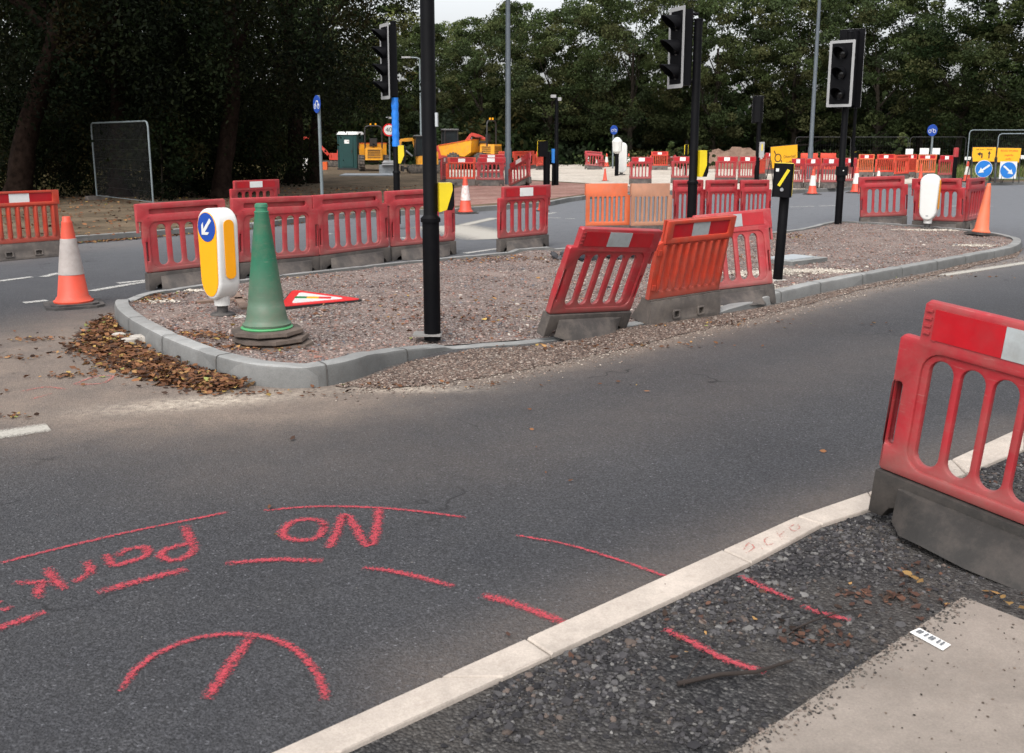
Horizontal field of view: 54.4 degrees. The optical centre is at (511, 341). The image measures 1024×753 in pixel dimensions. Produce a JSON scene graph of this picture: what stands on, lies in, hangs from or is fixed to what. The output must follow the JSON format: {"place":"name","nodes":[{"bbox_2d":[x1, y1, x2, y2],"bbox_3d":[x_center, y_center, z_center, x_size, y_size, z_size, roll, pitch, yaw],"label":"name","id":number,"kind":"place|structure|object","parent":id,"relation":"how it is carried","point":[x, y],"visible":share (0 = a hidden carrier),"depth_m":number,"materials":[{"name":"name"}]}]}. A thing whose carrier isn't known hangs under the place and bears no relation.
{"place":"outdoors","nodes":[
{"label":"outdoors","id":0,"kind":"place"},
{"bbox_2d":[0,185,1023,752],"bbox_3d":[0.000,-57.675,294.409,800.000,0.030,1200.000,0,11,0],"label":"road","id":1,"kind":"structure","parent":0,"point":[672,457],"depth_m":4.97,"materials":[{"name":"asphalt"}]},
{"bbox_2d":[0,190,59,261],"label":"plastic barrier","id":2,"kind":"object","parent":1,"relation":"on","point":[20,247],"visible":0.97,"depth_m":14.52,"materials":[{"name":"red plastic"}]},
{"bbox_2d":[43,216,104,310],"bbox_3d":[-4.592,-0.827,10.347,0.560,0.930,0.560,-6,13,-28],"label":"traffic cone","id":3,"kind":"object","parent":1,"relation":"on","point":[72,293],"visible":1,"depth_m":10.26,"materials":[{"name":"plastic"}]},
{"bbox_2d":[46,313,254,394],"bbox_3d":[-3.190,0.074,8.059,0.932,0.083,3.579,-8,14,-36],"label":"leaf pile","id":4,"kind":"object","parent":1,"relation":"on","point":[145,362],"visible":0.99,"depth_m":7.59,"materials":[{"name":"plant"}]},
{"bbox_2d":[134,199,224,290],"bbox_3d":[-3.841,-1.156,11.798,0.420,1.000,1.226,9,16,43],"label":"plastic barrier","id":5,"kind":"object","parent":1,"relation":"on","point":[171,273],"visible":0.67,"depth_m":11.60,"materials":[{"name":"red plastic"}]},
{"bbox_2d":[230,195,319,278],"bbox_3d":[-3.001,-1.335,12.684,0.420,1.000,1.265,12,16,42],"label":"plastic barrier","id":6,"kind":"object","parent":1,"relation":"on","point":[298,260],"visible":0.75,"depth_m":12.73,"materials":[{"name":"red plastic"}]},
{"bbox_2d":[0,505,664,699],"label":"spray marks","id":7,"kind":"object","parent":1,"relation":"on","point":[283,533],"visible":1,"depth_m":4.01,"materials":[{"name":"red paint"}]},
{"bbox_2d":[311,191,390,269],"bbox_3d":[-2.193,-1.520,13.604,0.420,1.000,1.386,7,14,37],"label":"plastic barrier","id":8,"kind":"object","parent":1,"relation":"on","point":[358,253],"visible":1,"depth_m":13.55,"materials":[{"name":"plastic"}]},
{"bbox_2d":[384,189,456,260],"bbox_3d":[-1.336,-1.719,14.589,1.297,1.000,0.420,-12,16,-44],"label":"plastic barrier","id":9,"kind":"object","parent":1,"relation":"on","point":[407,248],"visible":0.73,"depth_m":14.40,"materials":[{"name":"plastic"}]},
{"bbox_2d":[0,218,1023,438],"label":"road markings","id":10,"kind":"object","parent":1,"relation":"on","point":[470,232],"visible":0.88,"depth_m":17.51,"materials":[{"name":"paint"}]},
{"bbox_2d":[496,185,550,251],"bbox_3d":[0.198,-1.951,15.739,0.420,1.000,1.164,11,16,44],"label":"plastic barrier","id":11,"kind":"object","parent":1,"relation":"on","point":[519,238],"visible":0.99,"depth_m":15.66,"materials":[{"name":"plastic"}]},
{"bbox_2d":[76,182,1023,242],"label":"kerb","id":12,"kind":"structure","parent":1,"relation":"on","point":[106,236],"depth_m":22.90,"materials":[{"name":"concrete"}]},
{"bbox_2d":[114,221,1021,387],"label":"island kerb","id":13,"kind":"structure","parent":1,"relation":"on","point":[341,369],"depth_m":8.27,"materials":[{"name":"concrete"}]},
{"bbox_2d":[129,223,1012,362],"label":"island gravel","id":14,"kind":"structure","parent":1,"relation":"on","point":[400,328],"depth_m":10.88,"materials":[{"name":"gravel"}]},
{"bbox_2d":[197,207,238,316],"bbox_3d":[-2.702,-0.727,9.191,0.337,1.000,0.243,9,15,38],"label":"keep left bollard","id":15,"kind":"object","parent":14,"relation":"on","point":[218,242],"visible":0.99,"depth_m":9.08,"materials":[{"name":"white plastic"}]},
{"bbox_2d":[236,338,313,350],"bbox_3d":[-1.905,0.022,7.955,0.640,0.041,0.608,-1,11,-6],"label":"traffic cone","id":16,"kind":"object","parent":14,"relation":"on","point":[307,342],"visible":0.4,"depth_m":7.76,"materials":[{"name":"rubber"}]},
{"bbox_2d":[232,332,308,346],"bbox_3d":[-1.925,-0.033,7.954,0.563,0.041,0.563,-10,15,-42],"label":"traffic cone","id":17,"kind":"object","parent":16,"relation":"on","point":[294,339],"visible":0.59,"depth_m":7.75,"materials":[{"name":"rubber"}]},
{"bbox_2d":[231,203,303,339],"bbox_3d":[-1.955,-0.571,7.856,0.539,1.026,0.539,-5,12,-22],"label":"traffic cone","id":18,"kind":"object","parent":17,"relation":"on","point":[266,316],"visible":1,"depth_m":7.77,"materials":[{"name":"plastic"}]},
{"bbox_2d":[284,290,361,309],"bbox_3d":[-1.932,-0.411,10.077,0.800,0.071,1.022,0,11,0],"label":"warning sign","id":19,"kind":"object","parent":14,"relation":"on","point":[294,299],"visible":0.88,"depth_m":10.02,"materials":[{"name":"white plastic"}]},
{"bbox_2d":[413,0,453,340],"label":"signal pole","id":20,"kind":"object","parent":14,"relation":"on","point":[438,197],"visible":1,"depth_m":8.09,"materials":[{"name":"metal"}]},
{"bbox_2d":[131,231,912,352],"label":"island leaves","id":21,"kind":"object","parent":14,"relation":"on","point":[154,297],"visible":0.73,"depth_m":9.33,"materials":[{"name":"brown plant"}]},
{"bbox_2d":[139,228,1003,320],"bbox_3d":[2.919,-0.971,13.037,14.544,0.122,3.996,-8,14,-35],"label":"pale grit","id":22,"kind":"object","parent":14,"relation":"on","point":[797,271],"visible":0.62,"depth_m":12.35,"materials":[{"name":"gravel"}]},
{"bbox_2d":[659,5,708,217],"bbox_3d":[2.562,-3.143,14.843,0.766,3.520,0.409,3,12,13],"label":"traffic signal","id":23,"kind":"object","parent":14,"relation":"on","point":[677,46],"visible":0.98,"depth_m":14.65,"materials":[{"name":"black paint"}]},
{"bbox_2d":[772,162,794,280],"bbox_3d":[3.101,-1.350,11.502,0.265,1.401,0.264,-4,12,-20],"label":"push button post","id":24,"kind":"object","parent":14,"relation":"on","point":[783,177],"visible":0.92,"depth_m":11.48,"materials":[{"name":"metal"}]},
{"bbox_2d":[826,28,865,223],"bbox_3d":[6.381,-4.128,19.254,0.503,3.708,1.050,8,14,35],"label":"traffic signal","id":25,"kind":"object","parent":14,"relation":"on","point":[845,70],"visible":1,"depth_m":19.02,"materials":[{"name":"black paint"}]},
{"bbox_2d":[919,174,940,228],"bbox_3d":[7.683,-2.570,18.326,0.337,1.000,0.248,8,14,33],"label":"keep left bollard","id":26,"kind":"object","parent":14,"relation":"on","point":[929,195],"visible":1,"depth_m":18.22,"materials":[{"name":"white plastic"}]},
{"bbox_2d":[964,183,997,235],"bbox_3d":[8.130,-2.268,17.117,0.435,0.880,0.435,2,10,-18],"label":"traffic cone","id":27,"kind":"object","parent":14,"relation":"on","point":[981,227],"visible":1,"depth_m":17.05,"materials":[{"name":"plastic"}]},
{"bbox_2d":[585,183,629,227],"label":"plastic barrier","id":28,"kind":"object","parent":1,"relation":"on","point":[602,190],"visible":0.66,"depth_m":17.42,"materials":[{"name":"orange plastic"}]},
{"bbox_2d":[630,183,671,238],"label":"plastic barrier","id":29,"kind":"object","parent":1,"relation":"on","point":[645,190],"visible":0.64,"depth_m":17.42,"materials":[{"name":"orange plastic"}]},
{"bbox_2d":[329,257,1023,404],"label":"road grit","id":30,"kind":"object","parent":1,"relation":"on","point":[686,335],"visible":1,"depth_m":8.15,"materials":[{"name":"gravel"}]},
{"bbox_2d":[340,249,1022,388],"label":"gravel margin","id":31,"kind":"object","parent":1,"relation":"on","point":[492,357],"visible":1,"depth_m":8.22,"materials":[{"name":"gravel"}]},
{"bbox_2d":[537,226,662,340],"bbox_3d":[0.786,-0.526,8.720,1.104,1.000,0.420,-4,30,-42],"label":"plastic barrier","id":32,"kind":"object","parent":31,"relation":"on","point":[572,319],"visible":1,"depth_m":8.63,"materials":[{"name":"red plastic"}]},
{"bbox_2d":[335,248,1023,388],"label":"margin stones","id":33,"kind":"object","parent":31,"relation":"on","point":[466,375],"visible":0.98,"depth_m":8.03,"materials":[{"name":"gravel"}]},
{"bbox_2d":[630,214,736,324],"bbox_3d":[1.669,-0.701,9.541,1.008,1.011,0.300,-9,27,-37],"label":"plastic barrier","id":34,"kind":"object","parent":31,"relation":"on","point":[687,266],"visible":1,"depth_m":9.45,"materials":[{"name":"orange plastic"}]},
{"bbox_2d":[692,208,775,305],"bbox_3d":[2.308,-0.848,10.410,0.960,1.000,0.420,-7,4,-14],"label":"plastic barrier","id":35,"kind":"object","parent":31,"relation":"on","point":[757,223],"visible":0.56,"depth_m":10.42,"materials":[{"name":"plastic"}]},
{"bbox_2d":[349,452,1023,752],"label":"stone bed","id":36,"kind":"object","parent":1,"relation":"on","point":[432,733],"visible":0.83,"depth_m":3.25,"materials":[{"name":"gravel"}]},
{"bbox_2d":[273,431,1023,752],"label":"kerb edging","id":37,"kind":"object","parent":36,"relation":"on","point":[355,732],"visible":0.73,"depth_m":3.48,"materials":[{"name":"concrete"}]},
{"bbox_2d":[676,659,792,686],"bbox_3d":[0.726,1.065,3.184,0.419,0.030,0.050,-4,12,-17],"label":"twig","id":38,"kind":"object","parent":36,"relation":"on","point":[711,676],"visible":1,"depth_m":3.17,"materials":[{"name":"wood"}]},
{"bbox_2d":[506,462,1023,658],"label":"bed leaves","id":39,"kind":"object","parent":36,"relation":"on","point":[890,594],"visible":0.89,"depth_m":3.68,"materials":[{"name":"brown plant"}]},
{"bbox_2d":[732,597,1023,752],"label":"concrete slab","id":40,"kind":"structure","parent":36,"relation":"on","point":[862,722],"depth_m":3.02,"materials":[{"name":"concrete"}]},
{"bbox_2d":[728,596,976,752],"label":"slab edge grit","id":41,"kind":"object","parent":40,"relation":"on","point":[956,605],"visible":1,"depth_m":3.15,"materials":[{"name":"gravel"}]},
{"bbox_2d":[868,300,1023,591],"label":"plastic barrier","id":42,"kind":"object","parent":36,"relation":"on","point":[970,521],"visible":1,"depth_m":4.12,"materials":[{"name":"red plastic"}]},
{"bbox_2d":[672,180,704,218],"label":"plastic barrier","id":43,"kind":"object","parent":1,"relation":"on","point":[679,187],"visible":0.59,"depth_m":17.98,"materials":[{"name":"red plastic"}]},
{"bbox_2d":[705,180,739,213],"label":"plastic barrier","id":44,"kind":"object","parent":1,"relation":"on","point":[720,187],"visible":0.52,"depth_m":17.98,"materials":[{"name":"red plastic"}]},
{"bbox_2d":[739,180,770,210],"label":"plastic barrier","id":45,"kind":"object","parent":1,"relation":"on","point":[754,187],"visible":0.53,"depth_m":17.98,"materials":[{"name":"red plastic"}]},
{"bbox_2d":[858,176,907,223],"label":"plastic barrier","id":46,"kind":"object","parent":1,"relation":"on","point":[879,183],"visible":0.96,"depth_m":19.79,"materials":[{"name":"red plastic"}]},
{"bbox_2d":[911,178,965,228],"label":"plastic barrier","id":47,"kind":"object","parent":1,"relation":"on","point":[950,185],"visible":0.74,"depth_m":18.55,"materials":[{"name":"red plastic"}]},
{"bbox_2d":[964,177,985,229],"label":"plastic barrier","id":48,"kind":"object","parent":1,"relation":"on","point":[975,189],"visible":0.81,"depth_m":18.83,"materials":[{"name":"red plastic"}]},
{"bbox_2d":[1,163,1023,238],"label":"soil verge","id":49,"kind":"structure","parent":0,"point":[333,180],"depth_m":26.95,"materials":[{"name":"soil"}]},
{"bbox_2d":[85,120,158,203],"bbox_3d":[-10.062,-4.583,25.599,0.600,2.081,4.190,-10,15,-40],"label":"fence panel","id":50,"kind":"object","parent":49,"relation":"on","point":[101,196],"visible":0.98,"depth_m":25.58,"materials":[{"name":"metal"}]},
{"bbox_2d":[2,174,281,195],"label":"dry grass field","id":51,"kind":"structure","parent":49,"relation":"on","point":[103,193],"depth_m":31.57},
{"bbox_2d":[0,98,105,195],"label":"bush","id":52,"kind":"object","parent":51,"relation":"on","point":[4,166],"visible":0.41,"depth_m":28.25,"materials":[{"name":"green plant"}]},
{"bbox_2d":[34,92,148,197],"bbox_3d":[-12.287,-5.505,29.157,3.542,3.684,4.195,0,11,0],"label":"bush","id":53,"kind":"object","parent":51,"relation":"on","point":[56,169],"visible":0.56,"depth_m":28.34,"materials":[{"name":"green plant"}]},
{"bbox_2d":[9,0,339,180],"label":"broadleaf tree","id":54,"kind":"object","parent":51,"relation":"on","point":[203,73],"depth_m":34.98,"materials":[{"name":"green plant"}]},
{"bbox_2d":[192,0,374,155],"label":"broadleaf tree","id":55,"kind":"object","parent":51,"relation":"on","point":[323,138],"visible":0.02,"depth_m":63.63,"materials":[{"name":"green plant"}]},
{"bbox_2d":[0,0,287,196],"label":"broadleaf tree","id":56,"kind":"object","parent":49,"relation":"on","point":[86,8],"visible":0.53,"depth_m":26.03,"materials":[{"name":"green plant"}]},
{"bbox_2d":[0,0,302,191],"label":"broadleaf tree","id":57,"kind":"object","parent":49,"relation":"on","point":[40,91],"visible":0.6,"depth_m":25.83,"materials":[{"name":"green plant"}]},
{"bbox_2d":[101,98,210,200],"bbox_3d":[-9.623,-5.030,27.016,2.949,3.187,2.605,0,11,0],"label":"bush","id":58,"kind":"object","parent":49,"relation":"on","point":[181,173],"visible":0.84,"depth_m":26.75,"materials":[{"name":"green plant"}]},
{"bbox_2d":[15,0,393,197],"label":"broadleaf tree","id":59,"kind":"object","parent":49,"relation":"on","point":[222,185],"visible":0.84,"depth_m":26.70,"materials":[{"name":"green plant"}]},
{"bbox_2d":[164,112,248,196],"bbox_3d":[-8.952,-5.356,29.014,2.507,2.646,2.360,0,11,0],"label":"sapling","id":60,"kind":"object","parent":49,"relation":"on","point":[200,187],"visible":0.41,"depth_m":28.65,"materials":[{"name":"green plant"}]},
{"bbox_2d":[1,185,416,237],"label":"verge leaves","id":61,"kind":"object","parent":49,"relation":"on","point":[297,188],"visible":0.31,"depth_m":24.03,"materials":[{"name":"brown plant"}]},
{"bbox_2d":[229,179,279,198],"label":"plastic barrier","id":62,"kind":"object","parent":49,"relation":"on","point":[271,186],"visible":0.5,"depth_m":19.94,"materials":[{"name":"plastic"}]},
{"bbox_2d":[202,106,307,193],"bbox_3d":[-8.008,-5.707,30.271,2.869,2.978,3.016,-11,16,-42],"label":"bush","id":63,"kind":"object","parent":49,"relation":"on","point":[257,136],"visible":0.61,"depth_m":30.02,"materials":[{"name":"green plant"}]},
{"bbox_2d":[235,98,326,186],"bbox_3d":[-8.538,-6.896,35.572,3.590,3.716,4.409,0,11,0],"label":"bush","id":64,"kind":"object","parent":49,"relation":"on","point":[302,173],"visible":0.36,"depth_m":35.19,"materials":[{"name":"green plant"}]},
{"bbox_2d":[142,0,420,183],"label":"broadleaf tree","id":65,"kind":"object","parent":49,"relation":"on","point":[316,175],"visible":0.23,"depth_m":36.12,"materials":[{"name":"green plant"}]},
{"bbox_2d":[242,0,388,142],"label":"broadleaf tree","id":66,"kind":"object","parent":49,"relation":"on","point":[375,77],"visible":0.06,"depth_m":68.90,"materials":[{"name":"green plant"}]},
{"bbox_2d":[336,132,363,169],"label":"portable toilet","id":67,"kind":"object","parent":49,"relation":"on","point":[348,152],"visible":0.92,"depth_m":54.46,"materials":[{"name":"green plastic"}]},
{"bbox_2d":[358,123,388,170],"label":"site dumper","id":68,"kind":"object","parent":49,"relation":"on","point":[370,152],"visible":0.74,"depth_m":52.13},
{"bbox_2d":[371,21,405,223],"bbox_3d":[-2.346,-4.151,19.052,0.596,3.803,0.412,0,11,0],"label":"traffic signal","id":69,"kind":"object","parent":49,"relation":"on","point":[386,67],"visible":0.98,"depth_m":18.83,"materials":[{"name":"black paint"}]},
{"bbox_2d":[355,1,440,132],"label":"broadleaf tree","id":70,"kind":"object","parent":49,"relation":"on","point":[405,32],"visible":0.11,"depth_m":78.28,"materials":[{"name":"green plant"}]},
{"bbox_2d":[392,135,439,173],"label":"mini excavator","id":71,"kind":"object","parent":49,"relation":"on","point":[417,146],"visible":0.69,"depth_m":48.70,"materials":[{"name":"yellow metal"}]},
{"bbox_2d":[375,23,468,144],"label":"broadleaf tree","id":72,"kind":"object","parent":49,"relation":"on","point":[410,116],"visible":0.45,"depth_m":72.74,"materials":[{"name":"green plant"}]},
{"bbox_2d":[410,20,493,135],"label":"broadleaf tree","id":73,"kind":"object","parent":49,"relation":"on","point":[474,86],"visible":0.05,"depth_m":80.24,"materials":[{"name":"green plant"}]},
{"bbox_2d":[446,157,475,185],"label":"plastic barrier","id":74,"kind":"object","parent":49,"relation":"on","point":[456,181],"visible":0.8,"depth_m":35.47,"materials":[{"name":"red plastic"}]},
{"bbox_2d":[436,14,545,143],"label":"broadleaf tree","id":75,"kind":"object","parent":49,"relation":"on","point":[461,46],"visible":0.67,"depth_m":68.41,"materials":[{"name":"green plant"}]},
{"bbox_2d":[0,111,1023,164],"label":"undergrowth","id":76,"kind":"object","parent":49,"relation":"on","point":[567,152],"visible":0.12,"depth_m":67.69,"materials":[{"name":"green plant"}]},
{"bbox_2d":[0,73,1023,147],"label":"distant wood","id":77,"kind":"object","parent":49,"relation":"on","point":[746,109],"visible":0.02,"depth_m":90.10,"materials":[{"name":"green plant"}]},
{"bbox_2d":[463,0,575,124],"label":"broadleaf tree","id":78,"kind":"object","parent":49,"relation":"on","point":[517,7],"visible":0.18,"depth_m":73.97,"materials":[{"name":"green plant"}]},
{"bbox_2d":[421,179,629,206],"bbox_3d":[1.335,-4.883,32.268,6.958,0.001,17.676,2,12,8],"label":"reddish sub base","id":79,"kind":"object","parent":49,"relation":"on","point":[484,194],"visible":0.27,"depth_m":31.57,"materials":[{"name":"gravel"}]},
{"bbox_2d":[476,157,505,185],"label":"plastic barrier","id":80,"kind":"object","parent":79,"relation":"on","point":[492,180],"visible":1,"depth_m":35.46,"materials":[{"name":"red plastic"}]},
{"bbox_2d":[505,0,510,184],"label":"lamp column","id":81,"kind":"structure","parent":79,"relation":"on","point":[507,114],"depth_m":35.92,"materials":[{"name":"metal"}]},
{"bbox_2d":[508,152,531,185],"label":"plastic barrier","id":82,"kind":"object","parent":79,"relation":"on","point":[526,180],"visible":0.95,"depth_m":33.69,"materials":[{"name":"red plastic"}]},
{"bbox_2d":[519,0,650,146],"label":"broadleaf tree","id":83,"kind":"object","parent":49,"relation":"on","point":[571,8],"visible":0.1,"depth_m":70.39,"materials":[{"name":"green plant"}]},
{"bbox_2d":[604,0,727,149],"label":"broadleaf tree","id":84,"kind":"object","parent":49,"relation":"on","point":[704,60],"visible":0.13,"depth_m":72.56,"materials":[{"name":"green plant"}]},
{"bbox_2d":[449,163,913,189],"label":"pale paving base","id":85,"kind":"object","parent":49,"relation":"on","point":[578,173],"visible":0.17,"depth_m":47.10,"materials":[{"name":"concrete"}]},
{"bbox_2d":[438,118,501,169],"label":"site dumper","id":86,"kind":"object","parent":85,"relation":"on","point":[471,148],"visible":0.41,"depth_m":54.53},
{"bbox_2d":[495,7,629,149],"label":"broadleaf tree","id":87,"kind":"object","parent":85,"relation":"on","point":[521,74],"visible":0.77,"depth_m":66.22,"materials":[{"name":"green plant"}]},
{"bbox_2d":[558,0,714,158],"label":"broadleaf tree","id":88,"kind":"object","parent":85,"relation":"on","point":[632,121],"visible":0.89,"depth_m":64.70,"materials":[{"name":"green plant"}]},
{"bbox_2d":[629,157,652,183],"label":"plastic barrier","id":89,"kind":"object","parent":85,"relation":"on","point":[642,161],"visible":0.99,"depth_m":36.45,"materials":[{"name":"red plastic"}]},
{"bbox_2d":[684,147,769,168],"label":"earth mound","id":90,"kind":"object","parent":85,"relation":"on","point":[737,151],"visible":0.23,"depth_m":56.59,"materials":[{"name":"soil"}]},
{"bbox_2d":[752,96,764,179],"bbox_3d":[9.658,-7.972,39.247,0.398,3.306,0.578,-4,12,-20],"label":"traffic signal","id":91,"kind":"object","parent":85,"relation":"on","point":[757,108],"visible":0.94,"depth_m":39.08,"materials":[{"name":"black paint"}]},
{"bbox_2d":[806,0,820,178],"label":"lamp column","id":92,"kind":"structure","parent":85,"relation":"on","point":[810,147],"depth_m":40.71,"materials":[{"name":"metal"}]},
{"bbox_2d":[646,0,795,149],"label":"broadleaf tree","id":93,"kind":"object","parent":49,"relation":"on","point":[713,106],"visible":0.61,"depth_m":62.82,"materials":[{"name":"green plant"}]},
{"bbox_2d":[693,1,821,142],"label":"broadleaf tree","id":94,"kind":"object","parent":49,"relation":"on","point":[748,82],"visible":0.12,"depth_m":70.65,"materials":[{"name":"green plant"}]},
{"bbox_2d":[766,144,798,185],"bbox_3d":[9.640,-6.263,35.546,1.228,1.433,0.504,-10,14,-24],"label":"temporary sign","id":95,"kind":"object","parent":49,"relation":"on","point":[783,154],"visible":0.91,"depth_m":35.32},
{"bbox_2d":[559,148,1023,167],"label":"bushes","id":96,"kind":"object","parent":49,"relation":"on","point":[847,156],"visible":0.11,"depth_m":61.54,"materials":[{"name":"green plant"}]},
{"bbox_2d":[715,0,882,146],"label":"broadleaf tree","id":97,"kind":"object","parent":49,"relation":"on","point":[793,116],"visible":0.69,"depth_m":62.33,"materials":[{"name":"green plant"}]},
{"bbox_2d":[779,0,906,152],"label":"broadleaf tree","id":98,"kind":"object","parent":49,"relation":"on","point":[834,110],"visible":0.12,"depth_m":69.08,"materials":[{"name":"green plant"}]},
{"bbox_2d":[877,164,1023,179],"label":"grass strip","id":99,"kind":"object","parent":49,"relation":"on","point":[956,175],"depth_m":46.55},
{"bbox_2d":[796,0,950,165],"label":"broadleaf tree","id":100,"kind":"object","parent":99,"relation":"on","point":[894,128],"visible":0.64,"depth_m":60.68,"materials":[{"name":"green plant"}]},
{"bbox_2d":[862,0,1001,160],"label":"broadleaf tree","id":101,"kind":"object","parent":99,"relation":"on","point":[919,144],"visible":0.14,"depth_m":64.06,"materials":[{"name":"green plant"}]},
{"bbox_2d":[889,0,1023,164],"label":"broadleaf tree","id":102,"kind":"object","parent":99,"relation":"on","point":[930,99],"visible":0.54,"depth_m":57.01,"materials":[{"name":"green plant"}]},
{"bbox_2d":[916,0,1023,165],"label":"broadleaf tree","id":103,"kind":"object","parent":99,"relation":"on","point":[951,46],"visible":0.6,"depth_m":55.64,"materials":[{"name":"green plant"}]},
{"bbox_2d":[953,0,1023,150],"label":"broadleaf tree","id":104,"kind":"object","parent":99,"relation":"on","point":[1018,16],"visible":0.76,"depth_m":54.33,"materials":[{"name":"green plant"}]},
{"bbox_2d":[2,0,1023,114],"label":"sky","id":105,"kind":"structure","parent":0,"point":[451,11],"materials":[{"name":"white"}]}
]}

